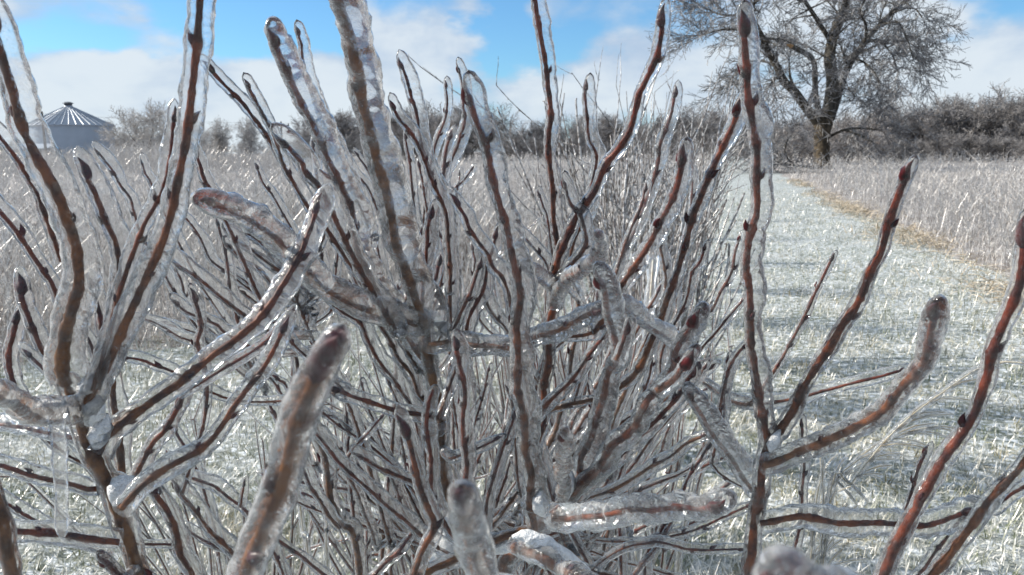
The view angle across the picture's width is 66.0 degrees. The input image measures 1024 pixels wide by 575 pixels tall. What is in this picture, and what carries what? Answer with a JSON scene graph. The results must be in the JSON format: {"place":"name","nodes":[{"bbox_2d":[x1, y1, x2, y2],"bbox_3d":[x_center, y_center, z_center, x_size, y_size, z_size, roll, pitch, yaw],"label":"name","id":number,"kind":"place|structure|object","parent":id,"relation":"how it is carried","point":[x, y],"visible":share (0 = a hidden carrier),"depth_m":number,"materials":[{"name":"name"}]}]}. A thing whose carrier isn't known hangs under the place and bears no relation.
{"place":"outdoors","nodes":[
{"label":"outdoors","id":0,"kind":"place"},
{"bbox_2d":[0,152,713,360],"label":"weed field","id":1,"kind":"structure","parent":0,"point":[91,256],"depth_m":7.74,"materials":[{"name":"plant"}]},
{"bbox_2d":[1,153,709,318],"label":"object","id":2,"kind":"object","parent":1,"relation":"on","point":[287,188],"visible":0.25,"depth_m":17.37,"materials":[{"name":"plant"}]},
{"bbox_2d":[418,139,443,159],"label":"bare tree","id":3,"kind":"object","parent":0,"point":[426,149],"visible":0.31,"depth_m":94.61,"materials":[{"name":"grey plant"}]},
{"bbox_2d":[0,156,1023,574],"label":"path","id":4,"kind":"structure","parent":0,"point":[780,234],"depth_m":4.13,"materials":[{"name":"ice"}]},
{"bbox_2d":[0,300,442,574],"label":"icy shrub","id":5,"kind":"object","parent":4,"relation":"on","point":[289,556],"visible":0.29,"depth_m":1.79,"materials":[{"name":"brown plant"}]},
{"bbox_2d":[297,486,311,574],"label":"iced grass stalk","id":6,"kind":"object","parent":4,"relation":"on","point":[305,535],"visible":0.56,"depth_m":0.85,"materials":[{"name":"plant"}]},
{"bbox_2d":[324,470,330,574],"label":"iced grass stalk","id":7,"kind":"object","parent":4,"relation":"on","point":[326,529],"visible":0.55,"depth_m":0.85,"materials":[{"name":"plant"}]},
{"bbox_2d":[91,0,611,574],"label":"icy shrub","id":8,"kind":"object","parent":4,"relation":"on","point":[265,230],"visible":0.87,"depth_m":0.63,"materials":[{"name":"ice"}]},
{"bbox_2d":[246,252,706,574],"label":"icy shrub","id":9,"kind":"object","parent":4,"relation":"on","point":[402,565],"visible":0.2,"depth_m":1.64,"materials":[{"name":"brown plant"}]},
{"bbox_2d":[415,201,722,559],"bbox_3d":[0.139,0.283,2.436,0.899,1.116,0.806,6,12,32],"label":"icy shrub","id":10,"kind":"object","parent":4,"relation":"on","point":[491,451],"visible":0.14,"depth_m":2.36,"materials":[{"name":"ice"}]},
{"bbox_2d":[408,1,737,398],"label":"icy shrub","id":11,"kind":"object","parent":4,"relation":"on","point":[611,195],"visible":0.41,"depth_m":3.85,"materials":[{"name":"plant"}]},
{"bbox_2d":[436,0,751,574],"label":"icy shrub","id":12,"kind":"object","parent":4,"relation":"on","point":[564,508],"visible":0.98,"depth_m":0.59,"materials":[{"name":"ice"}]},
{"bbox_2d":[502,227,734,574],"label":"icy shrub","id":13,"kind":"object","parent":4,"relation":"on","point":[666,489],"visible":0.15,"depth_m":1.81,"materials":[{"name":"ice"}]},
{"bbox_2d":[622,423,642,574],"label":"iced grass stalk","id":14,"kind":"object","parent":4,"relation":"on","point":[628,528],"visible":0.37,"depth_m":0.81,"materials":[{"name":"plant"}]},
{"bbox_2d":[629,254,659,574],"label":"iced grass stalk","id":15,"kind":"object","parent":4,"relation":"on","point":[647,275],"visible":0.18,"depth_m":1.45,"materials":[{"name":"plant"}]},
{"bbox_2d":[538,83,767,458],"bbox_3d":[0.551,-0.042,3.184,0.876,1.495,0.766,0,10,0],"label":"icy shrub","id":16,"kind":"object","parent":4,"relation":"on","point":[705,223],"visible":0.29,"depth_m":3.08,"materials":[{"name":"plant"}]},
{"bbox_2d":[603,109,727,316],"bbox_3d":[1.063,-0.516,5.751,1.054,1.551,1.226,0,10,0],"label":"icy shrub","id":17,"kind":"object","parent":4,"relation":"on","point":[674,212],"visible":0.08,"depth_m":5.66,"materials":[{"name":"plant"}]},
{"bbox_2d":[674,458,699,574],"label":"iced grass stalk","id":18,"kind":"object","parent":4,"relation":"on","point":[678,531],"visible":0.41,"depth_m":0.80,"materials":[{"name":"plant"}]},
{"bbox_2d":[635,131,746,287],"bbox_3d":[1.421,-0.704,7.056,0.972,1.470,0.931,-6,11,-30],"label":"icy shrub","id":19,"kind":"object","parent":4,"relation":"on","point":[686,166],"visible":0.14,"depth_m":6.96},
{"bbox_2d":[674,121,723,259],"bbox_3d":[1.885,-1.027,8.637,0.783,1.563,0.844,7,12,38],"label":"icy shrub","id":20,"kind":"object","parent":4,"relation":"on","point":[700,176],"visible":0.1,"depth_m":8.65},
{"bbox_2d":[612,76,788,355],"bbox_3d":[1.075,-0.384,4.606,1.042,1.677,1.136,0,10,0],"label":"icy shrub","id":21,"kind":"object","parent":4,"relation":"on","point":[695,187],"visible":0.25,"depth_m":4.53,"materials":[{"name":"plant"}]},
{"bbox_2d":[568,0,993,574],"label":"icy shrub","id":22,"kind":"object","parent":4,"relation":"on","point":[919,368],"visible":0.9,"depth_m":0.50,"materials":[{"name":"brown plant"}]},
{"bbox_2d":[808,423,971,563],"bbox_3d":[0.387,0.617,0.888,0.166,0.976,0.053,0,10,0],"label":"iced grass stalk","id":23,"kind":"object","parent":4,"relation":"on","point":[843,488],"visible":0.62,"depth_m":0.81,"materials":[{"name":"plant"}]},
{"bbox_2d":[777,178,1023,367],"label":"fallen straw","id":24,"kind":"object","parent":4,"relation":"on","point":[856,211],"visible":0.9,"depth_m":10.59,"materials":[{"name":"beige plant"}]},
{"bbox_2d":[819,360,1023,564],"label":"iced grass stalk","id":25,"kind":"object","parent":4,"relation":"on","point":[861,494],"visible":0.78,"depth_m":0.74,"materials":[{"name":"plant"}]},
{"bbox_2d":[872,209,1023,574],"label":"icy shrub","id":26,"kind":"object","parent":4,"relation":"on","point":[899,541],"visible":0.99,"depth_m":0.38,"materials":[{"name":"brown plant"}]},
{"bbox_2d":[0,151,1023,367],"bbox_3d":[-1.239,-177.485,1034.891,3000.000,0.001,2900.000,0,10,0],"label":"ground","id":27,"kind":"structure","parent":0,"point":[974,255],"depth_m":13.59,"materials":[{"name":"plant"}]},
{"bbox_2d":[15,143,60,158],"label":"farm shed","id":28,"kind":"structure","parent":27,"relation":"on","point":[49,146],"depth_m":97.12,"materials":[{"name":"metal"}]},
{"bbox_2d":[28,102,114,163],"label":"grain bin","id":29,"kind":"object","parent":27,"relation":"on","point":[78,127],"visible":0.46,"depth_m":105.66,"materials":[{"name":"metal"}]},
{"bbox_2d":[93,98,181,161],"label":"bare tree","id":30,"kind":"object","parent":27,"relation":"on","point":[149,120],"visible":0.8,"depth_m":92.95,"materials":[{"name":"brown plant"}]},
{"bbox_2d":[0,135,278,174],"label":"scrub","id":31,"kind":"object","parent":27,"relation":"on","point":[121,157],"visible":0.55,"depth_m":54.76,"materials":[{"name":"plant"}]},
{"bbox_2d":[139,108,208,153],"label":"bare tree","id":32,"kind":"object","parent":27,"relation":"on","point":[194,134],"visible":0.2,"depth_m":104.48,"materials":[{"name":"grey plant"}]},
{"bbox_2d":[180,123,222,158],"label":"bare tree","id":33,"kind":"object","parent":27,"relation":"on","point":[204,142],"visible":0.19,"depth_m":118.33,"materials":[{"name":"grey plant"}]},
{"bbox_2d":[201,115,234,157],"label":"bare tree","id":34,"kind":"object","parent":27,"relation":"on","point":[220,139],"visible":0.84,"depth_m":109.32,"materials":[{"name":"grey plant"}]},
{"bbox_2d":[231,112,268,157],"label":"bare tree","id":35,"kind":"object","parent":27,"relation":"on","point":[249,137],"visible":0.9,"depth_m":109.07,"materials":[{"name":"grey plant"}]},
{"bbox_2d":[0,0,532,574],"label":"icy shrub","id":36,"kind":"object","parent":27,"relation":"on","point":[26,412],"visible":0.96,"depth_m":0.42,"materials":[{"name":"ice"}]},
{"bbox_2d":[283,138,317,160],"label":"bare tree","id":37,"kind":"object","parent":27,"relation":"on","point":[301,150],"visible":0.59,"depth_m":95.71,"materials":[{"name":"grey plant"}]},
{"bbox_2d":[286,119,359,160],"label":"bare tree","id":38,"kind":"object","parent":27,"relation":"on","point":[324,134],"visible":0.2,"depth_m":104.76,"materials":[{"name":"grey plant"}]},
{"bbox_2d":[291,107,377,161],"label":"bare tree","id":39,"kind":"object","parent":27,"relation":"on","point":[350,115],"visible":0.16,"depth_m":108.45,"materials":[{"name":"grey plant"}]},
{"bbox_2d":[336,111,359,156],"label":"bare tree","id":40,"kind":"object","parent":27,"relation":"on","point":[341,127],"visible":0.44,"depth_m":107.83,"materials":[{"name":"grey plant"}]},
{"bbox_2d":[339,136,391,160],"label":"bare tree","id":41,"kind":"object","parent":27,"relation":"on","point":[357,146],"visible":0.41,"depth_m":96.40,"materials":[{"name":"grey plant"}]},
{"bbox_2d":[357,127,403,160],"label":"bare tree","id":42,"kind":"object","parent":27,"relation":"on","point":[378,132],"visible":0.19,"depth_m":111.43,"materials":[{"name":"grey plant"}]},
{"bbox_2d":[384,135,405,161],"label":"bare tree","id":43,"kind":"object","parent":27,"relation":"on","point":[391,147],"visible":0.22,"depth_m":95.74,"materials":[{"name":"grey plant"}]},
{"bbox_2d":[391,106,416,160],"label":"bare tree","id":44,"kind":"object","parent":27,"relation":"on","point":[402,112],"visible":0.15,"depth_m":115.63,"materials":[{"name":"grey plant"}]},
{"bbox_2d":[380,106,440,154],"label":"bare tree","id":45,"kind":"object","parent":27,"relation":"on","point":[423,129],"visible":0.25,"depth_m":99.44,"materials":[{"name":"grey plant"}]},
{"bbox_2d":[402,138,419,160],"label":"bare tree","id":46,"kind":"object","parent":27,"relation":"on","point":[410,147],"visible":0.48,"depth_m":93.53,"materials":[{"name":"grey plant"}]},
{"bbox_2d":[420,111,467,160],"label":"bare tree","id":47,"kind":"object","parent":27,"relation":"on","point":[445,127],"visible":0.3,"depth_m":103.22,"materials":[{"name":"grey plant"}]},
{"bbox_2d":[436,136,466,160],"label":"bare tree","id":48,"kind":"object","parent":27,"relation":"on","point":[451,145],"visible":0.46,"depth_m":91.53,"materials":[{"name":"grey plant"}]},
{"bbox_2d":[410,95,502,159],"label":"bare tree","id":49,"kind":"object","parent":27,"relation":"on","point":[428,108],"visible":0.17,"depth_m":116.84,"materials":[{"name":"grey plant"}]},
{"bbox_2d":[456,143,474,160],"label":"bare tree","id":50,"kind":"object","parent":27,"relation":"on","point":[468,149],"visible":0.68,"depth_m":97.77,"materials":[{"name":"grey plant"}]},
{"bbox_2d":[421,103,519,158],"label":"bare tree","id":51,"kind":"object","parent":27,"relation":"on","point":[472,143],"visible":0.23,"depth_m":112.94,"materials":[{"name":"grey plant"}]},
{"bbox_2d":[451,224,503,270],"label":"grass tuft","id":52,"kind":"object","parent":27,"relation":"on","point":[483,236],"visible":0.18,"depth_m":8.41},
{"bbox_2d":[472,112,504,159],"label":"bare tree","id":53,"kind":"object","parent":27,"relation":"on","point":[486,128],"visible":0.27,"depth_m":109.30,"materials":[{"name":"grey plant"}]},
{"bbox_2d":[477,120,531,159],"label":"bare tree","id":54,"kind":"object","parent":27,"relation":"on","point":[512,133],"visible":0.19,"depth_m":122.64,"materials":[{"name":"grey plant"}]},
{"bbox_2d":[0,158,1023,365],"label":"undergrowth","id":55,"kind":"object","parent":27,"relation":"on","point":[338,270],"visible":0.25,"depth_m":9.03,"materials":[{"name":"plant"}]},
{"bbox_2d":[492,132,535,161],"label":"bare tree","id":56,"kind":"object","parent":27,"relation":"on","point":[507,149],"visible":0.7,"depth_m":95.18,"materials":[{"name":"grey plant"}]},
{"bbox_2d":[483,221,546,257],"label":"grass tuft","id":57,"kind":"object","parent":27,"relation":"on","point":[518,236],"visible":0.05,"depth_m":9.49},
{"bbox_2d":[518,134,543,157],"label":"bare tree","id":58,"kind":"object","parent":27,"relation":"on","point":[531,142],"visible":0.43,"depth_m":96.04,"materials":[{"name":"grey plant"}]},
{"bbox_2d":[524,124,543,158],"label":"bare tree","id":59,"kind":"object","parent":27,"relation":"on","point":[530,136],"visible":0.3,"depth_m":112.83,"materials":[{"name":"grey plant"}]},
{"bbox_2d":[505,118,568,158],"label":"bare tree","id":60,"kind":"object","parent":27,"relation":"on","point":[542,130],"visible":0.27,"depth_m":115.89,"materials":[{"name":"grey plant"}]},
{"bbox_2d":[523,137,563,159],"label":"bare tree","id":61,"kind":"object","parent":27,"relation":"on","point":[538,145],"visible":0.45,"depth_m":93.71,"materials":[{"name":"grey plant"}]},
{"bbox_2d":[225,323,864,574],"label":"icy shrub","id":62,"kind":"object","parent":27,"relation":"on","point":[307,392],"visible":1,"depth_m":0.20,"materials":[{"name":"brown plant"}]},
{"bbox_2d":[545,135,577,160],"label":"bare tree","id":63,"kind":"object","parent":27,"relation":"on","point":[565,145],"visible":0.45,"depth_m":94.44,"materials":[{"name":"grey plant"}]},
{"bbox_2d":[552,119,597,157],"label":"bare tree","id":64,"kind":"object","parent":27,"relation":"on","point":[574,133],"visible":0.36,"depth_m":99.37,"materials":[{"name":"grey plant"}]},
{"bbox_2d":[562,111,613,158],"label":"bare tree","id":65,"kind":"object","parent":27,"relation":"on","point":[590,129],"visible":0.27,"depth_m":118.72,"materials":[{"name":"grey plant"}]},
{"bbox_2d":[571,141,604,161],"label":"bare tree","id":66,"kind":"object","parent":27,"relation":"on","point":[585,152],"visible":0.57,"depth_m":93.61,"materials":[{"name":"grey plant"}]},
{"bbox_2d":[590,111,619,156],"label":"bare tree","id":67,"kind":"object","parent":27,"relation":"on","point":[603,117],"visible":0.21,"depth_m":125.14,"materials":[{"name":"grey plant"}]},
{"bbox_2d":[585,111,644,156],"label":"bare tree","id":68,"kind":"object","parent":27,"relation":"on","point":[608,128],"visible":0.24,"depth_m":124.26,"materials":[{"name":"grey plant"}]},
{"bbox_2d":[600,114,646,155],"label":"bare tree","id":69,"kind":"object","parent":27,"relation":"on","point":[611,127],"visible":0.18,"depth_m":123.08,"materials":[{"name":"grey plant"}]},
{"bbox_2d":[625,135,652,159],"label":"bare tree","id":70,"kind":"object","parent":27,"relation":"on","point":[640,143],"visible":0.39,"depth_m":95.69,"materials":[{"name":"grey plant"}]},
{"bbox_2d":[630,119,660,156],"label":"bare tree","id":71,"kind":"object","parent":27,"relation":"on","point":[640,132],"visible":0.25,"depth_m":102.94,"materials":[{"name":"grey plant"}]},
{"bbox_2d":[645,100,694,156],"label":"bare tree","id":72,"kind":"object","parent":27,"relation":"on","point":[670,125],"visible":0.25,"depth_m":118.39,"materials":[{"name":"grey plant"}]},
{"bbox_2d":[666,111,715,154],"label":"bare tree","id":73,"kind":"object","parent":27,"relation":"on","point":[682,130],"visible":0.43,"depth_m":105.67,"materials":[{"name":"grey plant"}]},
{"bbox_2d":[693,108,723,158],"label":"bare tree","id":74,"kind":"object","parent":27,"relation":"on","point":[715,126],"visible":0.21,"depth_m":111.45,"materials":[{"name":"grey plant"}]},
{"bbox_2d":[692,131,731,157],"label":"bare tree","id":75,"kind":"object","parent":27,"relation":"on","point":[705,139],"visible":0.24,"depth_m":99.48,"materials":[{"name":"grey plant"}]},
{"bbox_2d":[698,134,735,157],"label":"bare tree","id":76,"kind":"object","parent":27,"relation":"on","point":[714,140],"visible":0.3,"depth_m":94.85,"materials":[{"name":"grey plant"}]},
{"bbox_2d":[685,105,766,155],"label":"bare tree","id":77,"kind":"object","parent":27,"relation":"on","point":[722,120],"visible":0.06,"depth_m":121.28,"materials":[{"name":"grey plant"}]},
{"bbox_2d":[725,113,746,158],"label":"bare tree","id":78,"kind":"object","parent":27,"relation":"on","point":[738,129],"visible":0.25,"depth_m":102.43,"materials":[{"name":"grey plant"}]},
{"bbox_2d":[707,84,839,173],"bbox_3d":[14.281,-8.759,43.444,8.469,4.736,6.506,-4,11,-22],"label":"bare shrub","id":79,"kind":"object","parent":27,"relation":"on","point":[764,157],"visible":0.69,"depth_m":43.35,"materials":[{"name":"plant"}]},
{"bbox_2d":[733,127,813,162],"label":"bare tree","id":80,"kind":"object","parent":27,"relation":"on","point":[791,143],"visible":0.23,"depth_m":65.65,"materials":[{"name":"grey plant"}]},
{"bbox_2d":[648,0,973,169],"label":"lone tree","id":81,"kind":"object","parent":27,"relation":"on","point":[836,91],"visible":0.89,"depth_m":49.17,"materials":[{"name":"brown plant"}]},
{"bbox_2d":[769,120,856,162],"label":"bare tree","id":82,"kind":"object","parent":27,"relation":"on","point":[804,152],"visible":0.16,"depth_m":72.39,"materials":[{"name":"grey plant"}]},
{"bbox_2d":[790,106,869,156],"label":"bare tree","id":83,"kind":"object","parent":27,"relation":"on","point":[857,117],"visible":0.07,"depth_m":84.10,"materials":[{"name":"grey plant"}]},
{"bbox_2d":[806,121,894,163],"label":"bare tree","id":84,"kind":"object","parent":27,"relation":"on","point":[876,136],"visible":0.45,"depth_m":65.56,"materials":[{"name":"grey plant"}]},
{"bbox_2d":[832,111,892,159],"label":"bare tree","id":85,"kind":"object","parent":27,"relation":"on","point":[848,120],"visible":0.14,"depth_m":80.01,"materials":[{"name":"grey plant"}]},
{"bbox_2d":[849,129,894,161],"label":"bare tree","id":86,"kind":"object","parent":27,"relation":"on","point":[871,147],"visible":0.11,"depth_m":72.55,"materials":[{"name":"grey plant"}]},
{"bbox_2d":[856,104,919,159],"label":"bare tree","id":87,"kind":"object","parent":27,"relation":"on","point":[875,123],"visible":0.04,"depth_m":84.56,"materials":[{"name":"grey plant"}]},
{"bbox_2d":[873,102,918,157],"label":"bare tree","id":88,"kind":"object","parent":27,"relation":"on","point":[901,123],"visible":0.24,"depth_m":79.89,"materials":[{"name":"grey plant"}]},
{"bbox_2d":[877,134,915,162],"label":"bare tree","id":89,"kind":"object","parent":27,"relation":"on","point":[893,147],"visible":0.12,"depth_m":69.28,"materials":[{"name":"grey plant"}]},
{"bbox_2d":[877,136,922,162],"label":"bare tree","id":90,"kind":"object","parent":27,"relation":"on","point":[905,148],"visible":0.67,"depth_m":66.89,"materials":[{"name":"grey plant"}]},
{"bbox_2d":[887,97,949,160],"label":"bare tree","id":91,"kind":"object","parent":27,"relation":"on","point":[926,125],"visible":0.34,"depth_m":81.81,"materials":[{"name":"grey plant"}]},
{"bbox_2d":[910,136,931,156],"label":"bare tree","id":92,"kind":"object","parent":27,"relation":"on","point":[922,143],"visible":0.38,"depth_m":70.54,"materials":[{"name":"grey plant"}]},
{"bbox_2d":[903,102,969,157],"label":"bare tree","id":93,"kind":"object","parent":27,"relation":"on","point":[946,116],"visible":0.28,"depth_m":82.64,"materials":[{"name":"grey plant"}]},
{"bbox_2d":[916,132,967,161],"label":"bare tree","id":94,"kind":"object","parent":27,"relation":"on","point":[931,146],"visible":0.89,"depth_m":67.96,"materials":[{"name":"grey plant"}]},
{"bbox_2d":[898,93,988,153],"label":"bare tree","id":95,"kind":"object","parent":27,"relation":"on","point":[952,113],"visible":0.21,"depth_m":82.06,"materials":[{"name":"grey plant"}]},
{"bbox_2d":[924,126,989,161],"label":"bare tree","id":96,"kind":"object","parent":27,"relation":"on","point":[956,139],"visible":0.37,"depth_m":71.95,"materials":[{"name":"grey plant"}]},
{"bbox_2d":[902,90,1023,160],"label":"bare tree","id":97,"kind":"object","parent":27,"relation":"on","point":[979,114],"visible":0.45,"depth_m":80.74,"materials":[{"name":"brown plant"}]},
{"bbox_2d":[932,131,1012,161],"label":"bare tree","id":98,"kind":"object","parent":27,"relation":"on","point":[980,142],"visible":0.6,"depth_m":70.81,"materials":[{"name":"grey plant"}]},
{"bbox_2d":[943,78,1015,159],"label":"bare tree","id":99,"kind":"object","parent":27,"relation":"on","point":[997,90],"visible":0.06,"depth_m":84.25,"materials":[{"name":"grey plant"}]},
{"bbox_2d":[959,86,1023,159],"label":"bare tree","id":100,"kind":"object","parent":27,"relation":"on","point":[995,107],"visible":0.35,"depth_m":81.13,"materials":[{"name":"grey plant"}]},
{"bbox_2d":[972,135,1022,160],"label":"bare tree","id":101,"kind":"object","parent":27,"relation":"on","point":[992,154],"visible":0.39,"depth_m":72.55,"materials":[{"name":"grey plant"}]},
{"bbox_2d":[988,136,1022,161],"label":"bare tree","id":102,"kind":"object","parent":27,"relation":"on","point":[1004,148],"visible":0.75,"depth_m":70.63,"materials":[{"name":"grey plant"}]},
{"bbox_2d":[993,101,1023,159],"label":"bare tree","id":103,"kind":"object","parent":27,"relation":"on","point":[1018,123],"visible":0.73,"depth_m":78.36,"materials":[{"name":"grey plant"}]},
{"bbox_2d":[1004,136,1023,156],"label":"bare tree","id":104,"kind":"object","parent":27,"relation":"on","point":[1020,150],"visible":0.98,"depth_m":66.83,"materials":[{"name":"grey plant"}]},
{"bbox_2d":[0,0,1023,153],"label":"sky","id":105,"kind":"structure","parent":0,"point":[92,55],"materials":[{"name":"blue"}]},
{"bbox_2d":[774,145,1023,270],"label":"weed field","id":106,"kind":"structure","parent":0,"point":[964,180],"depth_m":16.31,"materials":[{"name":"plant"}]},
{"bbox_2d":[783,149,1023,237],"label":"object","id":107,"kind":"object","parent":106,"relation":"on","point":[932,175],"visible":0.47,"depth_m":24.17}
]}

